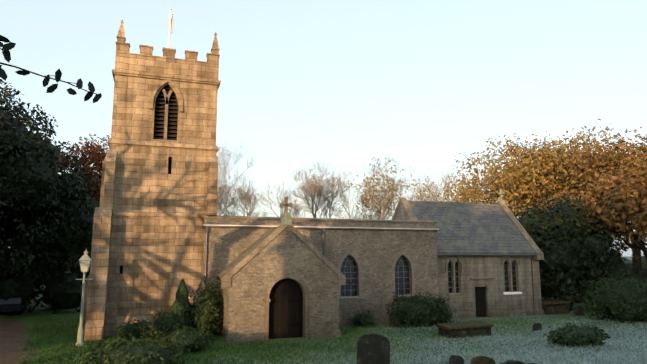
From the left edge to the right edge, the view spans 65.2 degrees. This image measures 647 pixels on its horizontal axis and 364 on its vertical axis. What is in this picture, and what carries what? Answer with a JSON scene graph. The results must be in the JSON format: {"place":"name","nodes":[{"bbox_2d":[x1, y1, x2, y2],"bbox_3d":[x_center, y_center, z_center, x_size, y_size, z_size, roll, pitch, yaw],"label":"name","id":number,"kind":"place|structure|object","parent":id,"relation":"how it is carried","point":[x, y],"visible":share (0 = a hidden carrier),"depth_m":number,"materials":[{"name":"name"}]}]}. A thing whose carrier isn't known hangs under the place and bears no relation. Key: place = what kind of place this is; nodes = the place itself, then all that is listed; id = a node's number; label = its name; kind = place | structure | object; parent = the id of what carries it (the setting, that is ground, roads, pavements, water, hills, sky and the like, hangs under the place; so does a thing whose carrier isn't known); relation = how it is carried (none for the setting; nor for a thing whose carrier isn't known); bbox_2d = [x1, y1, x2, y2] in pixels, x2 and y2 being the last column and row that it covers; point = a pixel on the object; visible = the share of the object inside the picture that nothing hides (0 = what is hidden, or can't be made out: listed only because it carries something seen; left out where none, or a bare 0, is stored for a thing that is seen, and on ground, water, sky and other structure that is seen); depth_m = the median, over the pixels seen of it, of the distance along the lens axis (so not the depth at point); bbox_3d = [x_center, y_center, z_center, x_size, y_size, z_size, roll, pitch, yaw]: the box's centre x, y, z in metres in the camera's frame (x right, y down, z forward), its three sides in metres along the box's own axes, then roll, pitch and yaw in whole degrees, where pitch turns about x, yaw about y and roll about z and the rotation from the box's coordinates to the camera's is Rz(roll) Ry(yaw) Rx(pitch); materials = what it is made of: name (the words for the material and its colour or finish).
{"place":"outdoors","nodes":[
{"label":"outdoors","id":0,"kind":"place"},
{"bbox_2d":[0,35,101,102],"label":"twig leaves","id":1,"kind":"object","parent":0,"point":[7,47],"visible":1,"depth_m":3.04,"materials":[{"name":"green plant"}]},
{"bbox_2d":[219,278,340,342],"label":"porch side walls","id":2,"kind":"structure","parent":0,"point":[258,337],"depth_m":21.60,"materials":[{"name":"beige stone"}]},
{"bbox_2d":[0,256,646,363],"bbox_3d":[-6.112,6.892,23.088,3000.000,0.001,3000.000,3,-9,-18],"label":"ground grass","id":3,"kind":"structure","parent":0,"point":[28,319],"depth_m":20.78,"materials":[{"name":"green plant"}]},
{"bbox_2d":[0,294,21,313],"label":"parked car","id":4,"kind":"object","parent":3,"relation":"on","point":[10,303],"visible":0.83,"depth_m":29.64,"materials":[{"name":"paint"}]},
{"bbox_2d":[0,317,37,363],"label":"path","id":5,"kind":"structure","parent":3,"relation":"on","point":[14,337],"depth_m":20.52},
{"bbox_2d":[0,174,70,291],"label":"yew tree","id":6,"kind":"object","parent":3,"relation":"on","point":[2,268],"visible":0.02,"depth_m":34.41,"materials":[{"name":"green plant"}]},
{"bbox_2d":[0,264,88,314],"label":"hedge","id":7,"kind":"object","parent":3,"relation":"on","point":[55,295],"visible":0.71,"depth_m":30.79,"materials":[{"name":"green plant"}]},
{"bbox_2d":[0,67,95,283],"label":"yew tree","id":8,"kind":"object","parent":3,"relation":"on","point":[30,164],"visible":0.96,"depth_m":27.98,"materials":[{"name":"green plant"}]},
{"bbox_2d":[0,164,100,304],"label":"yew tree","id":9,"kind":"object","parent":3,"relation":"on","point":[82,204],"visible":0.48,"depth_m":31.46,"materials":[{"name":"green plant"}]},
{"bbox_2d":[76,249,92,345],"bbox_3d":[-9.551,4.554,20.070,0.616,3.760,0.438,3,-9,-18],"label":"lamp post","id":10,"kind":"object","parent":3,"relation":"on","point":[85,259],"visible":0.96,"depth_m":20.05,"materials":[{"name":"metal"}]},
{"bbox_2d":[59,134,110,274],"bbox_3d":[-18.082,2.633,41.329,13.016,13.704,9.200,3,-9,-18],"label":"beech","id":11,"kind":"object","parent":3,"relation":"on","point":[93,154],"visible":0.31,"depth_m":39.48,"materials":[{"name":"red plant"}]},
{"bbox_2d":[89,131,108,152],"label":"bare tree","id":12,"kind":"object","parent":3,"relation":"on","point":[107,137],"visible":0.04,"depth_m":51.93,"materials":[{"name":"brown plant"}]},
{"bbox_2d":[67,333,196,363],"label":"shrub","id":13,"kind":"object","parent":3,"relation":"on","point":[143,353],"visible":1,"depth_m":13.84,"materials":[{"name":"green plant"}]},
{"bbox_2d":[116,319,154,338],"bbox_3d":[-8.058,6.351,21.669,1.643,0.963,1.103,3,-9,-18],"label":"shrub","id":14,"kind":"object","parent":3,"relation":"on","point":[138,329],"visible":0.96,"depth_m":21.42,"materials":[{"name":"green plant"}]},
{"bbox_2d":[77,20,220,340],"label":"tower","id":15,"kind":"structure","parent":3,"relation":"on","point":[168,67],"depth_m":23.96,"materials":[{"name":"beige stone"}]},
{"bbox_2d":[120,86,177,272],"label":"window openings","id":16,"kind":"object","parent":15,"relation":"attached to","point":[159,116],"visible":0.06,"depth_m":24.86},
{"bbox_2d":[109,143,216,211],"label":"tower wall","id":17,"kind":"structure","parent":15,"relation":"on","point":[144,180],"depth_m":23.99,"materials":[{"name":"beige stone"}]},
{"bbox_2d":[111,75,217,144],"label":"tower wall","id":18,"kind":"structure","parent":15,"relation":"attached to","point":[133,115],"depth_m":24.50,"materials":[{"name":"beige stone"}]},
{"bbox_2d":[162,89,172,139],"bbox_3d":[-7.681,-3.244,24.682,0.502,2.619,0.140,3,-9,-18],"label":"window mullion","id":19,"kind":"object","parent":18,"relation":"attached to","point":[166,96],"visible":0.98,"depth_m":24.65,"materials":[{"name":"stone"}]},
{"bbox_2d":[168,8,172,47],"bbox_3d":[-8.341,-7.306,27.435,0.236,4.550,0.140,3,-9,-18],"label":"tower flagpole","id":20,"kind":"object","parent":15,"relation":"on","point":[171,22],"visible":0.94,"depth_m":27.60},
{"bbox_2d":[106,216,203,317],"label":"tower wall","id":21,"kind":"structure","parent":3,"relation":"on","point":[158,259],"depth_m":23.26,"materials":[{"name":"beige stone"}]},
{"bbox_2d":[147,309,191,339],"bbox_3d":[-6.564,6.170,21.399,1.656,1.512,1.574,-1,-8,6],"label":"shrub","id":22,"kind":"object","parent":3,"relation":"on","point":[163,323],"visible":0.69,"depth_m":21.08,"materials":[{"name":"green plant"}]},
{"bbox_2d":[171,279,194,331],"bbox_3d":[-6.249,5.512,22.234,1.324,2.485,1.314,3,-9,-18],"label":"shrub","id":23,"kind":"object","parent":3,"relation":"on","point":[181,306],"visible":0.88,"depth_m":22.00,"materials":[{"name":"green plant"}]},
{"bbox_2d":[159,325,220,353],"bbox_3d":[-5.051,5.869,18.669,2.437,1.118,1.990,3,-9,-18],"label":"shrub","id":24,"kind":"object","parent":3,"relation":"on","point":[195,339],"visible":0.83,"depth_m":18.33,"materials":[{"name":"green plant"}]},
{"bbox_2d":[190,276,223,336],"bbox_3d":[-5.071,5.710,22.086,1.586,3.139,1.734,3,-9,-18],"label":"porch shrub","id":25,"kind":"object","parent":3,"relation":"on","point":[207,304],"visible":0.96,"depth_m":21.71,"materials":[{"name":"green plant"}]},
{"bbox_2d":[217,180,240,215],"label":"bare tree","id":26,"kind":"object","parent":3,"relation":"on","point":[219,214],"visible":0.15,"depth_m":73.48,"materials":[{"name":"brown plant"}]},
{"bbox_2d":[217,141,268,216],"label":"bare tree","id":27,"kind":"object","parent":3,"relation":"on","point":[248,197],"visible":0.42,"depth_m":50.20,"materials":[{"name":"brown plant"}]},
{"bbox_2d":[251,178,311,217],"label":"bare tree","id":28,"kind":"object","parent":3,"relation":"on","point":[290,212],"visible":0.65,"depth_m":69.65,"materials":[{"name":"brown plant"}]},
{"bbox_2d":[227,227,338,337],"bbox_3d":[-1.672,4.322,21.810,4.800,4.720,0.500,3,-9,-18],"label":"porch","id":29,"kind":"object","parent":3,"relation":"on","point":[286,250],"visible":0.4,"depth_m":21.66,"materials":[{"name":"stone"}]},
{"bbox_2d":[217,226,278,277],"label":"porch roof slates","id":30,"kind":"object","parent":29,"relation":"on","point":[233,263],"visible":0.25,"depth_m":23.29,"materials":[{"name":"grey stone"}]},
{"bbox_2d":[221,224,345,340],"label":"porch dressings","id":31,"kind":"structure","parent":29,"relation":"attached to","point":[226,280],"depth_m":21.59,"materials":[{"name":"beige stone"}]},
{"bbox_2d":[268,278,302,338],"bbox_3d":[-1.667,5.411,21.832,1.660,2.570,0.065,3,-9,-18],"label":"porch door","id":32,"kind":"structure","parent":29,"relation":"in","point":[286,308],"depth_m":21.82,"materials":[{"name":"brown wood"}]},
{"bbox_2d":[280,197,292,224],"bbox_3d":[-1.627,1.267,22.119,0.570,1.215,0.380,3,-9,-18],"label":"stone cross","id":33,"kind":"object","parent":29,"relation":"on","point":[286,217],"visible":0.98,"depth_m":21.97,"materials":[{"name":"beige stone"}]},
{"bbox_2d":[204,218,435,326],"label":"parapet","id":34,"kind":"structure","parent":3,"relation":"on","point":[277,222],"depth_m":25.84,"materials":[{"name":"beige stone"}]},
{"bbox_2d":[341,255,356,295],"bbox_3d":[1.253,4.819,26.147,1.040,2.160,0.060,3,-9,-18],"label":"arched window","id":35,"kind":"structure","parent":34,"relation":"attached to","point":[348,270],"depth_m":26.16,"materials":[{"name":"grey glass"}]},
{"bbox_2d":[395,255,409,294],"bbox_3d":[4.147,4.957,27.098,1.040,2.160,0.060,3,-9,-18],"label":"arched window","id":36,"kind":"structure","parent":34,"relation":"attached to","point":[402,277],"depth_m":27.11,"materials":[{"name":"grey glass"}]},
{"bbox_2d":[202,228,438,318],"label":"nave","id":37,"kind":"structure","parent":3,"relation":"on","point":[376,252],"depth_m":26.22,"materials":[{"name":"stone"}]},
{"bbox_2d":[204,227,325,288],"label":"nave rain pipes","id":38,"kind":"object","parent":37,"relation":"attached to","point":[207,230],"visible":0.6,"depth_m":23.81,"materials":[{"name":"grey metal"}]},
{"bbox_2d":[203,215,438,299],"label":"stone trim","id":39,"kind":"structure","parent":37,"relation":"attached to","point":[343,257],"depth_m":26.07,"materials":[{"name":"beige stone"}]},
{"bbox_2d":[203,224,438,229],"bbox_3d":[0.316,2.315,25.832,12.620,0.046,0.143,3,-9,-18],"label":"coping","id":40,"kind":"object","parent":39,"relation":"on","point":[320,227],"visible":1,"depth_m":25.73,"materials":[{"name":"beige stone"}]},
{"bbox_2d":[289,160,351,217],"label":"bare tree","id":41,"kind":"object","parent":3,"relation":"on","point":[318,190],"visible":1,"depth_m":55.73,"materials":[{"name":"brown plant"}]},
{"bbox_2d":[1,244,646,286],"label":"hedge","id":42,"kind":"object","parent":3,"relation":"on","point":[630,264],"depth_m":51.35,"materials":[{"name":"green plant"}]},
{"bbox_2d":[17,315,646,363],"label":"grass","id":43,"kind":"structure","parent":3,"relation":"on","point":[436,350],"depth_m":19.34,"materials":[{"name":"green plant"}]},
{"bbox_2d":[326,177,392,219],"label":"bare tree","id":44,"kind":"object","parent":3,"relation":"on","point":[348,208],"visible":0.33,"depth_m":77.97,"materials":[{"name":"brown plant"}]},
{"bbox_2d":[349,310,374,327],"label":"bush","id":45,"kind":"object","parent":3,"relation":"on","point":[363,318],"visible":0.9,"depth_m":24.86,"materials":[{"name":"green plant"}]},
{"bbox_2d":[356,333,389,363],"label":"tall headstone","id":46,"kind":"object","parent":3,"relation":"on","point":[373,348],"visible":1,"depth_m":12.28,"materials":[{"name":"stone"}]},
{"bbox_2d":[347,154,426,219],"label":"bare tree","id":47,"kind":"object","parent":3,"relation":"on","point":[383,203],"visible":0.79,"depth_m":60.49,"materials":[{"name":"brown plant"}]},
{"bbox_2d":[388,177,443,217],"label":"bare tree","id":48,"kind":"object","parent":3,"relation":"on","point":[428,199],"visible":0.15,"depth_m":82.56,"materials":[{"name":"brown plant"}]},
{"bbox_2d":[386,291,452,327],"bbox_3d":[4.871,6.608,25.515,3.644,2.198,1.842,3,-9,-18],"label":"bush","id":49,"kind":"object","parent":3,"relation":"on","point":[411,310],"visible":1,"depth_m":25.07,"materials":[{"name":"green plant"}]},
{"bbox_2d":[429,295,456,323],"bbox_3d":[6.041,6.777,26.460,1.814,1.730,1.691,3,-9,-18],"label":"bush","id":50,"kind":"object","parent":3,"relation":"on","point":[441,320],"visible":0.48,"depth_m":26.11,"materials":[{"name":"green plant"}]},
{"bbox_2d":[420,171,469,202],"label":"bare tree","id":51,"kind":"object","parent":3,"relation":"on","point":[451,198],"visible":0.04,"depth_m":65.34,"materials":[{"name":"brown plant"}]},
{"bbox_2d":[409,165,499,203],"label":"bare tree","id":52,"kind":"object","parent":3,"relation":"on","point":[452,177],"visible":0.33,"depth_m":73.60,"materials":[{"name":"brown plant"}]},
{"bbox_2d":[449,355,463,363],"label":"headstone","id":53,"kind":"object","parent":3,"relation":"on","point":[455,359],"visible":1,"depth_m":14.81,"materials":[{"name":"stone"}]},
{"bbox_2d":[435,321,493,337],"bbox_3d":[6.249,6.557,22.378,2.300,0.520,1.070,2,-7,-20],"label":"chest tomb","id":54,"kind":"object","parent":3,"relation":"on","point":[464,329],"visible":0.92,"depth_m":22.07,"materials":[{"name":"stone"}]},
{"bbox_2d":[470,356,494,363],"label":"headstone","id":55,"kind":"object","parent":3,"relation":"on","point":[481,360],"visible":1,"depth_m":11.97,"materials":[{"name":"stone"}]},
{"bbox_2d":[437,256,541,317],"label":"wall","id":56,"kind":"structure","parent":3,"relation":"on","point":[497,299],"depth_m":29.33,"materials":[{"name":"stone"}]},
{"bbox_2d":[392,198,543,295],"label":"chancel dressings","id":57,"kind":"structure","parent":56,"relation":"attached to","point":[476,281],"depth_m":30.39,"materials":[{"name":"beige stone"}]},
{"bbox_2d":[498,189,504,203],"bbox_3d":[11.931,0.973,33.939,0.400,1.050,0.480,3,-9,-18],"label":"cross","id":58,"kind":"object","parent":57,"relation":"on","point":[501,193],"visible":0.92,"depth_m":33.84,"materials":[{"name":"beige stone"}]},
{"bbox_2d":[394,204,543,318],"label":"stone plinth","id":59,"kind":"structure","parent":56,"relation":"attached to","point":[401,214],"depth_m":29.46,"materials":[{"name":"beige stone"}]},
{"bbox_2d":[408,201,535,253],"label":"chancel roof slates","id":60,"kind":"object","parent":56,"relation":"on","point":[473,228],"visible":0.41,"depth_m":30.91,"materials":[{"name":"grey stone"}]},
{"bbox_2d":[448,260,516,316],"bbox_3d":[9.211,6.120,29.331,4.830,3.320,0.080,3,-9,-18],"label":"chancel glazing and door","id":61,"kind":"structure","parent":56,"relation":"in","point":[480,298],"depth_m":29.12,"materials":[{"name":"black glass"}]},
{"bbox_2d":[437,254,536,314],"bbox_3d":[9.502,5.941,29.018,6.850,3.585,0.290,3,-9,-18],"label":"gutter and downpipe","id":62,"kind":"object","parent":56,"relation":"attached to","point":[532,255],"visible":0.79,"depth_m":29.49,"materials":[{"name":"black metal"}]},
{"bbox_2d":[502,360,524,363],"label":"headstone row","id":63,"kind":"object","parent":3,"relation":"on","point":[513,362],"visible":1,"depth_m":11.92,"materials":[{"name":"stone"}]},
{"bbox_2d":[440,131,587,217],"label":"golden tree","id":64,"kind":"object","parent":3,"relation":"on","point":[466,192],"visible":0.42,"depth_m":54.28,"materials":[{"name":"orange plant"}]},
{"bbox_2d":[487,193,585,213],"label":"golden tree","id":65,"kind":"object","parent":3,"relation":"on","point":[533,204],"depth_m":61.78,"materials":[{"name":"orange plant"}]},
{"bbox_2d":[533,323,541,330],"bbox_3d":[10.075,6.847,23.815,0.436,0.400,0.100,2,-3,-13],"label":"headstone","id":66,"kind":"object","parent":3,"relation":"on","point":[536,326],"visible":0.75,"depth_m":23.77,"materials":[{"name":"stone"}]},
{"bbox_2d":[541,300,570,314],"bbox_3d":[14.007,7.704,30.986,2.100,0.720,1.020,2,-7,-23],"label":"chest tomb","id":67,"kind":"object","parent":3,"relation":"on","point":[555,307],"visible":0.81,"depth_m":30.64,"materials":[{"name":"stone"}]},
{"bbox_2d":[540,267,573,297],"bbox_3d":[16.745,6.618,39.799,5.986,5.367,5.969,3,-9,-18],"label":"evergreen","id":68,"kind":"object","parent":3,"relation":"on","point":[553,277],"visible":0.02,"depth_m":37.83,"materials":[{"name":"green plant"}]},
{"bbox_2d":[541,299,574,309],"bbox_3d":[15.178,7.997,32.829,2.000,0.670,1.020,1,-7,-15],"label":"chest tomb","id":69,"kind":"object","parent":3,"relation":"on","point":[572,307],"visible":0.1,"depth_m":32.65,"materials":[{"name":"stone"}]},
{"bbox_2d":[483,119,644,289],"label":"golden tree","id":70,"kind":"object","parent":3,"relation":"on","point":[559,159],"visible":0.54,"depth_m":50.92,"materials":[{"name":"orange plant"}]},
{"bbox_2d":[511,193,625,310],"bbox_3d":[15.728,4.627,34.045,8.494,7.664,8.047,3,-9,-18],"label":"evergreen","id":71,"kind":"object","parent":3,"relation":"on","point":[561,236],"visible":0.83,"depth_m":31.77,"materials":[{"name":"green plant"}]},
{"bbox_2d":[544,322,610,347],"bbox_3d":[10.039,6.106,20.089,2.866,1.065,1.949,0,-8,-3],"label":"low shrub","id":72,"kind":"object","parent":3,"relation":"on","point":[573,335],"visible":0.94,"depth_m":19.72,"materials":[{"name":"green plant"}]},
{"bbox_2d":[574,306,583,315],"bbox_3d":[15.061,7.602,29.767,0.568,0.612,0.100,3,-9,-10],"label":"headstone","id":73,"kind":"object","parent":3,"relation":"on","point":[579,310],"visible":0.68,"depth_m":29.72,"materials":[{"name":"stone"}]},
{"bbox_2d":[532,124,646,273],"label":"golden tree","id":74,"kind":"object","parent":3,"relation":"on","point":[596,159],"visible":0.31,"depth_m":42.81,"materials":[{"name":"orange plant"}]},
{"bbox_2d":[538,158,646,260],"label":"russet tree","id":75,"kind":"object","parent":3,"relation":"on","point":[620,201],"visible":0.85,"depth_m":32.07,"materials":[{"name":"orange plant"}]},
{"bbox_2d":[540,246,646,298],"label":"hedge","id":76,"kind":"object","parent":3,"relation":"on","point":[622,263],"visible":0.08,"depth_m":36.81,"materials":[{"name":"green plant"}]},
{"bbox_2d":[580,269,646,322],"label":"shrub","id":77,"kind":"object","parent":3,"relation":"on","point":[623,298],"visible":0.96,"depth_m":26.83,"materials":[{"name":"green plant"}]},
{"bbox_2d":[581,138,646,199],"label":"golden tree","id":78,"kind":"object","parent":3,"relation":"on","point":[638,152],"visible":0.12,"depth_m":41.46,"materials":[{"name":"orange plant"}]},
{"bbox_2d":[0,0,646,255],"label":"sky","id":79,"kind":"structure","parent":0,"point":[421,84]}
]}

